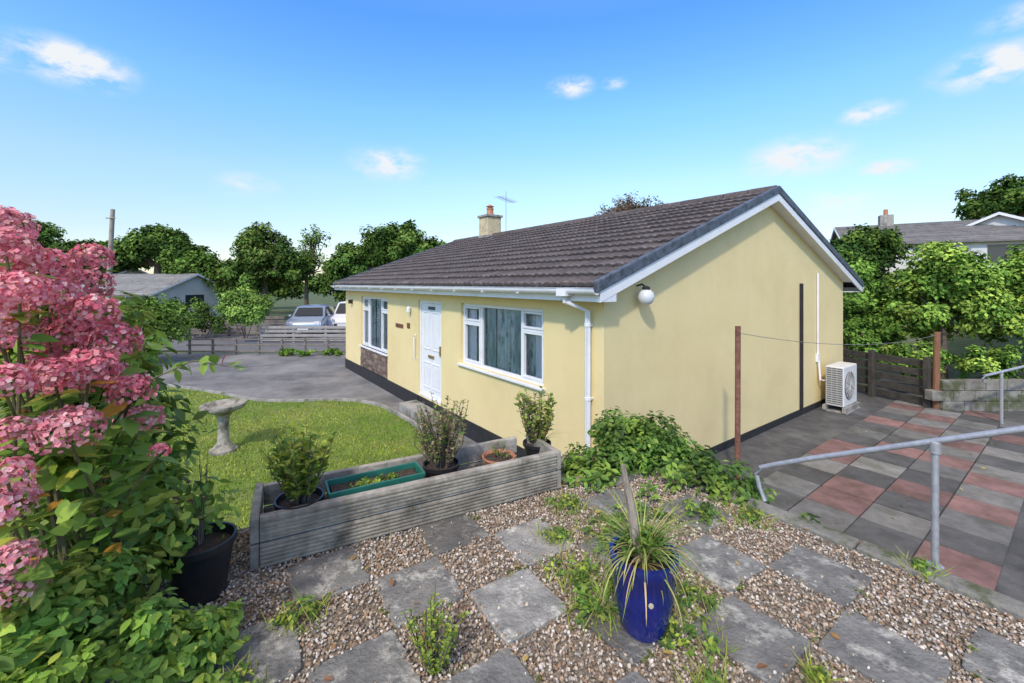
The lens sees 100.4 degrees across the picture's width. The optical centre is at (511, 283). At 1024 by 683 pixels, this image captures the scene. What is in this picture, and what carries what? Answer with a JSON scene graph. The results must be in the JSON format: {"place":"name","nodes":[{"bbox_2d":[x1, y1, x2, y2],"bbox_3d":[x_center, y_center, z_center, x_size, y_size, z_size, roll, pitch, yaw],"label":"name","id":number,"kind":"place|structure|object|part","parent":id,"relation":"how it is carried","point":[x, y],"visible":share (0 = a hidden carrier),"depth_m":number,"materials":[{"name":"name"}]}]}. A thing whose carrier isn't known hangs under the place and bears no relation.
{"place":"outdoors","nodes":[
{"label":"outdoors","id":0,"kind":"place"},
{"bbox_2d":[0,386,470,528],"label":"lawn","id":1,"kind":"structure","parent":0,"point":[257,459],"depth_m":7.61,"materials":[{"name":"plant"}]},
{"bbox_2d":[199,398,246,455],"bbox_3d":[-4.700,2.355,6.950,0.640,0.790,0.640,0,0,0],"label":"bird bath","id":2,"kind":"object","parent":1,"relation":"on","point":[222,410],"visible":0.98,"depth_m":6.88,"materials":[{"name":"white stone"}]},
{"bbox_2d":[165,383,475,462],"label":"lawn kerb","id":3,"kind":"structure","parent":1,"relation":"on","point":[395,412],"depth_m":9.85,"materials":[{"name":"concrete"}]},
{"bbox_2d":[0,353,480,460],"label":"driveway","id":4,"kind":"structure","parent":0,"point":[277,376],"depth_m":12.39,"materials":[{"name":"grey asphalt"}]},
{"bbox_2d":[120,293,195,355],"bbox_3d":[-12.932,1.521,14.814,3.708,2.400,2.610,0,0,27],"label":"garden shrub","id":5,"kind":"object","parent":4,"relation":"on","point":[167,318],"visible":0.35,"depth_m":14.49,"materials":[{"name":"green plant"}]},
{"bbox_2d":[186,338,345,353],"bbox_3d":[-9.375,2.450,16.620,6.550,0.660,0.100,0,0,0],"label":"ranch fence","id":6,"kind":"object","parent":4,"relation":"on","point":[212,345],"visible":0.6,"depth_m":16.57,"materials":[{"name":"wood"}]},
{"bbox_2d":[145,323,345,350],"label":"road","id":7,"kind":"structure","parent":0,"point":[180,347],"depth_m":19.67,"materials":[{"name":"grey asphalt"}]},
{"bbox_2d":[174,315,283,335],"bbox_3d":[-16.500,2.205,22.535,9.000,1.150,0.130,0,0,0],"label":"panel fence","id":8,"kind":"object","parent":7,"relation":"on","point":[230,331],"visible":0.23,"depth_m":22.47,"materials":[{"name":"grey wood"}]},
{"bbox_2d":[213,284,277,341],"bbox_3d":[-12.596,1.417,20.091,2.616,2.752,2.470,0,0,0],"label":"laurel bush","id":9,"kind":"object","parent":7,"relation":"on","point":[246,308],"visible":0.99,"depth_m":19.70,"materials":[{"name":"green plant"}]},
{"bbox_2d":[260,325,345,342],"bbox_3d":[-8.800,2.380,20.035,6.000,0.800,0.130,0,0,0],"label":"panel fence","id":10,"kind":"object","parent":7,"relation":"on","point":[293,331],"visible":0.65,"depth_m":19.97,"materials":[{"name":"grey wood"}]},
{"bbox_2d":[285,304,334,333],"bbox_3d":[-10.992,1.989,23.564,2.100,1.563,4.176,0,0,-12],"label":"parked car","id":11,"kind":"object","parent":7,"relation":"on","point":[313,315],"visible":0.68,"depth_m":22.63,"materials":[{"name":"silver paint"}]},
{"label":"windows","id":12,"kind":"part","parent":11,"relation":"part of","materials":[{"name":"black glass"}]},
{"bbox_2d":[328,301,345,329],"bbox_3d":[-9.497,1.913,25.463,2.100,1.714,4.176,0,0,-5],"label":"parked car","id":13,"kind":"object","parent":7,"relation":"on","point":[337,317],"visible":0.31,"depth_m":23.83,"materials":[{"name":"white paint"}]},
{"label":"windows","id":14,"kind":"part","parent":13,"relation":"part of","materials":[{"name":"black glass"}]},
{"bbox_2d":[0,0,1023,284],"label":"sky","id":15,"kind":"structure","parent":0,"point":[208,120],"materials":[{"name":"blue"}]},
{"bbox_2d":[145,288,1023,385],"bbox_3d":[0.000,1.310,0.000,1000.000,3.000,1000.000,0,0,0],"label":"ground","id":16,"kind":"structure","parent":0,"point":[957,346],"depth_m":16.67,"materials":[{"name":"green plant"}]},
{"bbox_2d":[0,216,68,279],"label":"oak tree","id":17,"kind":"object","parent":16,"relation":"on","point":[47,233],"visible":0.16,"depth_m":40.49,"materials":[{"name":"green plant"}]},
{"bbox_2d":[32,238,139,274],"bbox_3d":[-40.770,-0.711,41.057,9.390,7.281,6.251,0,0,0],"label":"oak tree","id":18,"kind":"object","parent":16,"relation":"on","point":[67,246],"visible":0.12,"depth_m":39.89,"materials":[{"name":"green plant"}]},
{"bbox_2d":[49,268,148,278],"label":"neighbour bungalow","id":19,"kind":"object","parent":16,"relation":"on","point":[138,271],"visible":0.08,"depth_m":41.91,"materials":[{"name":"tile"}]},
{"bbox_2d":[105,209,115,297],"bbox_3d":[-26.331,-1.019,27.990,0.862,7.714,0.360,0,0,0],"label":"utility pole","id":20,"kind":"object","parent":16,"relation":"on","point":[112,218],"visible":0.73,"depth_m":27.90,"materials":[{"name":"grey wood"}]},
{"bbox_2d":[74,273,231,315],"bbox_3d":[-31.500,2.010,36.000,12.180,5.640,7.700,0,0,12],"label":"neighbour bungalow","id":21,"kind":"object","parent":16,"relation":"on","point":[184,288],"visible":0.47,"depth_m":34.05,"materials":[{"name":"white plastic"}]},
{"bbox_2d":[104,295,203,307],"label":"windows","id":22,"kind":"structure","parent":21,"relation":"in","point":[187,297],"depth_m":34.41,"materials":[{"name":"glass"}]},
{"bbox_2d":[97,223,210,273],"bbox_3d":[-34.198,-1.455,40.870,10.394,8.770,6.162,0,0,0],"label":"oak tree","id":23,"kind":"object","parent":16,"relation":"on","point":[158,246],"visible":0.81,"depth_m":39.69,"materials":[{"name":"green plant"}]},
{"bbox_2d":[121,295,227,337],"bbox_3d":[-19.135,1.804,23.654,10.604,2.309,2.722,0,0,24],"label":"roadside hedge","id":24,"kind":"object","parent":16,"relation":"on","point":[203,310],"visible":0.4,"depth_m":21.73,"materials":[{"name":"green plant"}]},
{"bbox_2d":[161,250,238,289],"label":"ash tree","id":25,"kind":"object","parent":16,"relation":"on","point":[193,262],"visible":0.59,"depth_m":35.78,"materials":[{"name":"green plant"}]},
{"bbox_2d":[203,221,312,319],"bbox_3d":[-18.622,-0.866,32.001,7.053,7.592,4.623,0,0,0],"label":"oak tree","id":26,"kind":"object","parent":16,"relation":"on","point":[263,264],"visible":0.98,"depth_m":30.98,"materials":[{"name":"green plant"}]},
{"bbox_2d":[233,256,303,294],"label":"oak tree","id":27,"kind":"object","parent":16,"relation":"on","point":[295,284],"visible":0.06,"depth_m":37.23,"materials":[{"name":"green plant"}]},
{"bbox_2d":[243,273,345,301],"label":"background hedgerow","id":28,"kind":"object","parent":16,"relation":"on","point":[298,292],"visible":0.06,"depth_m":46.67,"materials":[{"name":"green plant"}]},
{"bbox_2d":[285,224,331,304],"bbox_3d":[-15.883,-0.872,32.870,3.112,7.605,3.237,0,0,20],"label":"bare topped tree","id":29,"kind":"object","parent":16,"relation":"on","point":[310,260],"visible":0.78,"depth_m":32.87,"materials":[{"name":"green plant"}]},
{"bbox_2d":[278,347,342,355],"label":"ground cover plant","id":30,"kind":"object","parent":16,"relation":"on","point":[287,351],"visible":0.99,"depth_m":16.21,"materials":[{"name":"green plant"}]},
{"bbox_2d":[317,219,446,297],"bbox_3d":[-9.236,-0.947,32.303,10.483,7.754,5.705,0,0,0],"label":"sycamore tree","id":31,"kind":"object","parent":16,"relation":"on","point":[386,244],"visible":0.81,"depth_m":30.67,"materials":[{"name":"green plant"}]},
{"bbox_2d":[7,453,1023,682],"bbox_3d":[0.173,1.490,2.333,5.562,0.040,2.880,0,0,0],"label":"patio gravel","id":32,"kind":"structure","parent":16,"relation":"on","point":[890,597],"depth_m":2.01,"materials":[{"name":"beige gravel"}]},
{"bbox_2d":[0,411,240,609],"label":"border shrub","id":33,"kind":"object","parent":32,"relation":"on","point":[163,521],"visible":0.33,"depth_m":1.92,"materials":[{"name":"green plant"}]},
{"bbox_2d":[0,205,245,628],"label":"pink hydrangea","id":34,"kind":"object","parent":32,"relation":"on","point":[80,396],"visible":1,"depth_m":1.45,"materials":[{"name":"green plant"}]},
{"bbox_2d":[0,546,250,682],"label":"border plant","id":35,"kind":"object","parent":32,"relation":"on","point":[83,630],"visible":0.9,"depth_m":1.42,"materials":[{"name":"green plant"}]},
{"bbox_2d":[163,450,236,607],"bbox_3d":[-1.500,1.151,2.060,0.291,0.697,0.291,0,0,0],"label":"potted twig plant","id":36,"kind":"object","parent":32,"relation":"on","point":[202,578],"visible":0.8,"depth_m":2.00,"materials":[{"name":"black plant"}]},
{"bbox_2d":[249,436,560,570],"bbox_3d":[-0.605,1.363,2.863,1.945,0.275,0.468,0,0,-28],"label":"timber planter","id":37,"kind":"object","parent":32,"relation":"on","point":[283,535],"visible":0.95,"depth_m":2.61,"materials":[{"name":"wood"}]},
{"bbox_2d":[255,419,336,510],"bbox_3d":[-1.207,1.107,2.431,0.403,0.646,0.397,0,0,0],"label":"potted shrub","id":38,"kind":"object","parent":37,"relation":"on","point":[299,483],"visible":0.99,"depth_m":2.40,"materials":[{"name":"green plant"}]},
{"bbox_2d":[325,461,424,498],"bbox_3d":[-0.860,1.321,2.700,0.579,0.208,0.199,0,0,-30],"label":"green trough planter","id":39,"kind":"object","parent":37,"relation":"on","point":[371,480],"visible":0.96,"depth_m":2.69,"materials":[{"name":"plastic"}]},
{"bbox_2d":[411,391,468,477],"bbox_3d":[-0.503,1.129,3.029,0.400,0.662,0.403,0,0,0],"label":"potted shrub","id":40,"kind":"object","parent":37,"relation":"on","point":[441,453],"visible":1,"depth_m":2.98,"materials":[{"name":"green plant"}]},
{"bbox_2d":[482,441,514,464],"bbox_3d":[-0.100,1.309,3.200,0.250,0.202,0.250,0,0,0],"label":"terracotta planter","id":41,"kind":"object","parent":37,"relation":"on","point":[494,455],"visible":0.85,"depth_m":3.21,"materials":[{"name":"ceramic"}]},
{"bbox_2d":[514,386,562,455],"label":"potted shrub","id":42,"kind":"object","parent":37,"relation":"on","point":[537,425],"visible":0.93,"depth_m":3.38,"materials":[{"name":"green plant"}]},
{"bbox_2d":[400,579,469,674],"bbox_3d":[-0.308,1.365,1.643,0.219,0.274,0.197,0,0,37],"label":"tall weed","id":43,"kind":"object","parent":32,"relation":"on","point":[432,663],"visible":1,"depth_m":1.64,"materials":[{"name":"green plant"}]},
{"bbox_2d":[104,460,1023,682],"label":"patio slabs","id":44,"kind":"structure","parent":32,"relation":"on","point":[770,642],"depth_m":1.87,"materials":[{"name":"grey stone"}]},
{"bbox_2d":[575,464,721,643],"bbox_3d":[0.585,1.139,1.835,0.623,0.702,0.596,0,0,0],"label":"blue glazed pot","id":45,"kind":"object","parent":44,"relation":"on","point":[645,559],"visible":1,"depth_m":1.77,"materials":[{"name":"ceramic"}]},
{"bbox_2d":[220,492,935,682],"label":"patio weeds","id":46,"kind":"object","parent":32,"relation":"on","point":[581,604],"visible":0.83,"depth_m":1.99,"materials":[{"name":"green plant"}]},
{"bbox_2d":[173,390,989,680],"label":"fallen leaves","id":47,"kind":"object","parent":32,"relation":"on","point":[525,658],"visible":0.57,"depth_m":1.81,"materials":[{"name":"brown plant"}]},
{"bbox_2d":[216,483,952,682],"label":"patio grass tufts","id":48,"kind":"object","parent":32,"relation":"on","point":[809,678],"visible":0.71,"depth_m":1.96,"materials":[{"name":"green plant"}]},
{"bbox_2d":[566,571,619,633],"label":"fern weed","id":49,"kind":"object","parent":32,"relation":"on","point":[598,590],"visible":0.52,"depth_m":1.99,"materials":[{"name":"green plant"}]},
{"bbox_2d":[261,516,989,682],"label":"slab edge moss","id":50,"kind":"object","parent":32,"relation":"on","point":[810,630],"visible":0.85,"depth_m":1.89,"materials":[{"name":"green plant"}]},
{"bbox_2d":[560,406,820,523],"bbox_3d":[1.372,1.565,3.565,1.789,0.982,1.698,0,0,24],"label":"ivy bush","id":51,"kind":"object","parent":32,"relation":"on","point":[628,440],"visible":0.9,"depth_m":3.32,"materials":[{"name":"green plant"}]},
{"bbox_2d":[331,185,863,457],"bbox_3d":[1.225,-0.080,12.194,9.440,6.020,11.776,0,0,-36],"label":"bungalow","id":52,"kind":"object","parent":16,"relation":"on","point":[643,311],"visible":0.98,"depth_m":7.18,"materials":[{"name":"paint"}]},
{"bbox_2d":[363,296,387,353],"bbox_3d":[-3.779,1.105,11.883,0.082,1.450,2.210,0,0,-36],"label":"living window frame","id":53,"kind":"structure","parent":52,"relation":"in","point":[369,308],"depth_m":12.27,"materials":[{"name":"white plastic"}]},
{"bbox_2d":[419,300,440,403],"bbox_3d":[-1.689,1.395,9.007,0.130,2.070,1.100,0,0,-36],"label":"front door","id":54,"kind":"structure","parent":52,"relation":"in","point":[430,320],"depth_m":9.03,"materials":[{"name":"white plastic"}]},
{"bbox_2d":[463,303,543,386],"bbox_3d":[-0.185,0.915,6.991,0.082,1.110,2.350,0,0,-36],"label":"front window frame","id":55,"kind":"structure","parent":52,"relation":"in","point":[525,329],"depth_m":6.92,"materials":[{"name":"white plastic"}]},
{"bbox_2d":[594,191,666,215],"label":"copper tree","id":56,"kind":"object","parent":16,"relation":"on","point":[627,204],"visible":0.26,"depth_m":29.60,"materials":[{"name":"brown plant"}]},
{"bbox_2d":[829,239,895,356],"bbox_3d":[11.316,0.605,14.418,3.116,4.249,2.106,0,0,-16],"label":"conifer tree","id":57,"kind":"object","parent":16,"relation":"on","point":[853,247],"visible":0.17,"depth_m":14.06,"materials":[{"name":"green plant"}]},
{"bbox_2d":[838,249,900,357],"bbox_3d":[9.492,0.882,11.672,1.872,3.695,2.576,0,0,36],"label":"garden tree","id":58,"kind":"object","parent":16,"relation":"on","point":[858,327],"visible":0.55,"depth_m":11.28,"materials":[{"name":"green plant"}]},
{"bbox_2d":[833,223,919,268],"bbox_3d":[20.021,-1.373,24.001,4.418,4.206,3.639,0,0,0],"label":"ash tree","id":59,"kind":"object","parent":16,"relation":"on","point":[883,244],"visible":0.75,"depth_m":22.99,"materials":[{"name":"green plant"}]},
{"bbox_2d":[834,236,1023,288],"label":"walls","id":60,"kind":"structure","parent":16,"relation":"on","point":[980,247],"depth_m":24.23,"materials":[{"name":"white paint"}]},
{"bbox_2d":[831,219,1023,243],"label":"roof","id":61,"kind":"structure","parent":60,"relation":"on","point":[941,231],"depth_m":25.57,"materials":[{"name":"grey tile"}]},
{"bbox_2d":[829,228,839,242],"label":"bargeboards","id":62,"kind":"object","parent":61,"relation":"attached to","point":[834,229],"visible":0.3,"depth_m":30.14,"materials":[{"name":"white plastic"}]},
{"bbox_2d":[878,214,893,225],"bbox_3d":[25.402,-4.145,29.000,0.700,0.950,0.700,0,0,30],"label":"chimney","id":63,"kind":"object","parent":61,"relation":"on","point":[885,220],"visible":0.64,"depth_m":28.71,"materials":[{"name":"concrete"}]},
{"bbox_2d":[891,244,1023,265],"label":"windows","id":64,"kind":"structure","parent":60,"relation":"attached to","point":[995,251],"depth_m":23.70,"materials":[{"name":"glass"}]},
{"bbox_2d":[849,337,1023,379],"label":"hedge","id":65,"kind":"object","parent":16,"relation":"on","point":[979,362],"visible":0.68,"depth_m":9.72,"materials":[{"name":"green plant"}]},
{"bbox_2d":[866,240,1023,378],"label":"garden tree","id":66,"kind":"object","parent":16,"relation":"on","point":[965,289],"visible":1,"depth_m":10.24,"materials":[{"name":"green plant"}]},
{"bbox_2d":[879,244,1023,364],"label":"hedge","id":67,"kind":"object","parent":16,"relation":"on","point":[995,334],"visible":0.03,"depth_m":12.65,"materials":[{"name":"green plant"}]},
{"bbox_2d":[951,173,1023,219],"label":"oak tree","id":68,"kind":"object","parent":16,"relation":"on","point":[1006,195],"visible":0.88,"depth_m":38.51,"materials":[{"name":"green plant"}]},
{"bbox_2d":[975,215,1023,225],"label":"walls","id":69,"kind":"structure","parent":16,"relation":"on","point":[1000,220],"depth_m":25.20,"materials":[{"name":"white paint"}]},
{"bbox_2d":[989,249,1023,302],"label":"garden tree","id":70,"kind":"object","parent":16,"relation":"on","point":[1015,271],"visible":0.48,"depth_m":10.44,"materials":[{"name":"green plant"}]},
{"bbox_2d":[711,378,1023,601],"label":"terrace paving base","id":71,"kind":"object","parent":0,"point":[801,435],"visible":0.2,"depth_m":6.97,"materials":[{"name":"grey concrete"}]},
{"bbox_2d":[735,326,740,478],"bbox_3d":[2.965,1.595,5.600,0.086,2.070,0.078,0,0,0],"label":"rusty clothes post","id":72,"kind":"object","parent":71,"relation":"on","point":[738,393],"visible":0.78,"depth_m":5.57,"materials":[{"name":"brown metal"}]},
{"bbox_2d":[741,333,935,344],"bbox_3d":[5.907,0.877,7.250,6.748,0.463,0.008,0,0,-29],"label":"washing line","id":73,"kind":"object","parent":72,"relation":"attached to","point":[835,344],"visible":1,"depth_m":6.92,"materials":[{"name":"grey plastic"}]},
{"bbox_2d":[818,361,860,414],"bbox_3d":[6.894,2.129,9.003,0.900,1.000,0.530,0,0,-36],"label":"air conditioner unit","id":74,"kind":"object","parent":71,"relation":"on","point":[841,387],"visible":1,"depth_m":8.76,"materials":[{"name":"metal"}]},
{"bbox_2d":[843,349,931,407],"bbox_3d":[8.406,2.090,9.960,0.133,1.080,2.180,0,0,-19],"label":"timber fence","id":75,"kind":"object","parent":71,"relation":"on","point":[871,373],"visible":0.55,"depth_m":9.60,"materials":[{"name":"brown wood"}]},
{"bbox_2d":[753,399,1023,590],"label":"terrace slabs","id":76,"kind":"structure","parent":71,"relation":"on","point":[978,518],"depth_m":5.45,"materials":[{"name":"grey concrete"}]},
{"bbox_2d":[932,332,940,408],"bbox_3d":[8.848,1.820,8.897,0.153,1.625,0.146,0,0,0],"label":"timber post","id":77,"kind":"object","parent":71,"relation":"on","point":[936,364],"visible":0.83,"depth_m":8.85,"materials":[{"name":"brown wood"}]},
{"bbox_2d":[925,379,1023,411],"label":"block wall","id":78,"kind":"structure","parent":71,"relation":"on","point":[965,395],"depth_m":8.75,"materials":[{"name":"grey concrete"}]},
{"bbox_2d":[981,365,1023,424],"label":"garden handrail","id":79,"kind":"object","parent":71,"relation":"on","point":[1001,396],"visible":0.99,"depth_m":7.93,"materials":[{"name":"grey metal"}]},
{"bbox_3d":[32.500,-3.255,28.000,9.600,1.910,7.700,0,0,-37],"label":"roof","id":80,"kind":"object","parent":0,"visible":0},
{"bbox_2d":[966,212,1023,225],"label":"bargeboards","id":81,"kind":"object","parent":80,"relation":"attached to","point":[996,214],"visible":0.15,"depth_m":25.16,"materials":[{"name":"white plastic"}]},
{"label":"retaining wall","id":82,"kind":"object","parent":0,"visible":0},
{"bbox_2d":[638,458,1023,621],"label":"patio kerb","id":83,"kind":"structure","parent":82,"relation":"on","point":[999,602],"depth_m":2.29,"materials":[{"name":"grey concrete"}]},
{"bbox_2d":[754,425,1023,569],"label":"metal handrail","id":84,"kind":"object","parent":83,"relation":"on","point":[935,447],"visible":0.93,"depth_m":2.21,"materials":[{"name":"grey metal"}]}
]}

